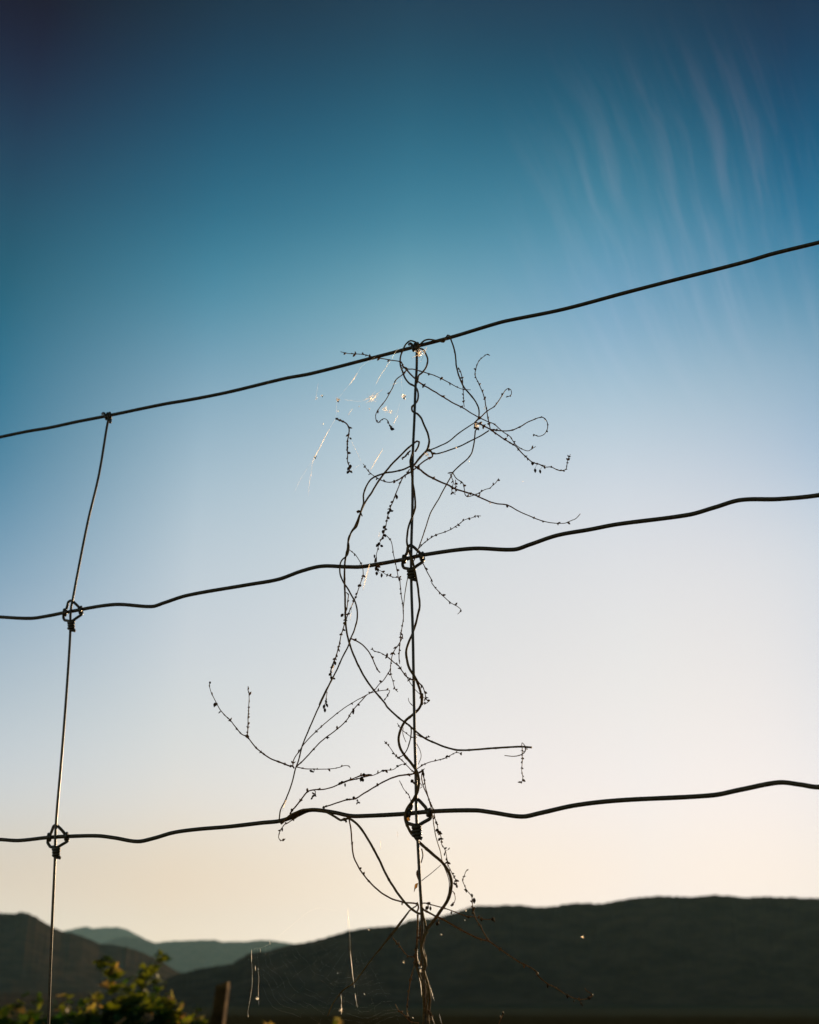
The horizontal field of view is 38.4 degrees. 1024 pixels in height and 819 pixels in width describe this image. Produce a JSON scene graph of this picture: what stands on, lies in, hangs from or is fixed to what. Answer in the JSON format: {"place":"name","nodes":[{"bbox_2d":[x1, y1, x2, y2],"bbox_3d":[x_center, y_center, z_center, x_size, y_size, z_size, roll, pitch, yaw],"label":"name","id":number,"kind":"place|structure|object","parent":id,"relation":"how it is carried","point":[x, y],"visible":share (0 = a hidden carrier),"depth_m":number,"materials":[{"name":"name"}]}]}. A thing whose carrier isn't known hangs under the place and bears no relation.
{"place":"outdoors","nodes":[
{"label":"outdoors","id":0,"kind":"place"},
{"bbox_2d":[0,912,181,993],"bbox_3d":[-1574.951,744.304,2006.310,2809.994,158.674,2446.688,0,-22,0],"label":"mountain ridge","id":1,"kind":"structure","parent":0,"point":[24,949],"depth_m":2060.12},
{"bbox_2d":[63,927,145,943],"bbox_3d":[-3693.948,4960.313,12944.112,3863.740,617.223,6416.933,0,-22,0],"label":"mountain ridge","id":2,"kind":"structure","parent":0,"point":[102,935],"depth_m":11619.33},
{"bbox_2d":[103,937,292,972],"bbox_3d":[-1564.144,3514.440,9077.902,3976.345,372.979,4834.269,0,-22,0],"label":"mountain ridge","id":3,"kind":"structure","parent":0,"point":[189,955],"depth_m":8124.09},
{"bbox_2d":[0,894,818,1004],"bbox_3d":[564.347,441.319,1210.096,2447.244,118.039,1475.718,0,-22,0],"label":"mountain ridge","id":4,"kind":"structure","parent":0,"point":[716,949],"depth_m":1236.47,"materials":[{"name":"black"}]},
{"bbox_2d":[0,1005,818,1023],"bbox_3d":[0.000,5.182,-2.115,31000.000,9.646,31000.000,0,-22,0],"label":"ground","id":5,"kind":"structure","parent":0,"point":[560,1014],"depth_m":601.46,"materials":[{"name":"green plant"}]},
{"bbox_2d":[0,991,79,1023],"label":"grapevine","id":6,"kind":"object","parent":5,"relation":"on","point":[13,1013],"visible":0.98,"depth_m":6.86,"materials":[{"name":"green plant"}]},
{"bbox_2d":[63,956,144,1023],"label":"grapevine","id":7,"kind":"object","parent":5,"relation":"on","point":[116,1011],"visible":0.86,"depth_m":6.89,"materials":[{"name":"green plant"}]},
{"bbox_2d":[120,949,210,1023],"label":"grapevine","id":8,"kind":"object","parent":5,"relation":"on","point":[157,1010],"visible":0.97,"depth_m":6.91,"materials":[{"name":"green plant"}]},
{"bbox_2d":[211,982,229,1023],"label":"wooden post","id":9,"kind":"object","parent":5,"relation":"on","point":[220,1004],"visible":1,"depth_m":7.08,"materials":[{"name":"wood"}]},
{"bbox_2d":[333,1017,343,1023],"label":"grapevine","id":10,"kind":"object","parent":5,"relation":"on","point":[336,1020],"visible":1,"depth_m":6.92,"materials":[{"name":"green plant"}]},
{"bbox_2d":[0,241,818,1023],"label":"wire fence","id":11,"kind":"object","parent":5,"relation":"on","point":[416,825],"visible":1,"depth_m":0.98,"materials":[{"name":"black metal"}]},
{"bbox_2d":[209,440,531,840],"bbox_3d":[-0.038,0.097,0.973,0.286,0.334,0.019,-10,-24,22],"label":"dried vine","id":12,"kind":"object","parent":11,"relation":"attached to","point":[353,601],"visible":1,"depth_m":0.97,"materials":[{"name":"brown plant"}]},
{"bbox_2d":[283,348,545,807],"bbox_3d":[0.003,0.036,0.972,0.237,0.402,0.011,-10,-24,23],"label":"spider web","id":13,"kind":"object","parent":11,"relation":"attached to","point":[403,396],"visible":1,"depth_m":1.04,"materials":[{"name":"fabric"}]},
{"bbox_2d":[335,418,351,473],"bbox_3d":[-0.059,-0.060,1.050,0.017,0.058,0.009,0,-22,0],"label":"hanging twig","id":14,"kind":"object","parent":13,"relation":"hanging from","point":[347,447],"visible":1,"depth_m":1.05,"materials":[{"name":"black plant"}]},
{"bbox_2d":[249,832,583,1021],"bbox_3d":[-0.008,0.307,0.864,0.279,0.143,0.014,-11,-24,24],"label":"spider web","id":15,"kind":"object","parent":11,"relation":"hanging from","point":[351,961],"visible":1,"depth_m":0.88,"materials":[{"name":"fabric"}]},
{"bbox_2d":[280,450,592,1023],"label":"dried vine","id":16,"kind":"object","parent":11,"relation":"attached to","point":[364,775],"visible":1,"depth_m":0.87,"materials":[{"name":"brown plant"}]},
{"bbox_2d":[340,334,579,1023],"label":"dried vine","id":17,"kind":"object","parent":11,"relation":"attached to","point":[426,1007],"visible":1,"depth_m":0.97,"materials":[{"name":"brown plant"}]},
{"bbox_2d":[0,0,818,943],"label":"sky","id":18,"kind":"structure","parent":0,"point":[198,197],"materials":[{"name":"blue"}]}
]}

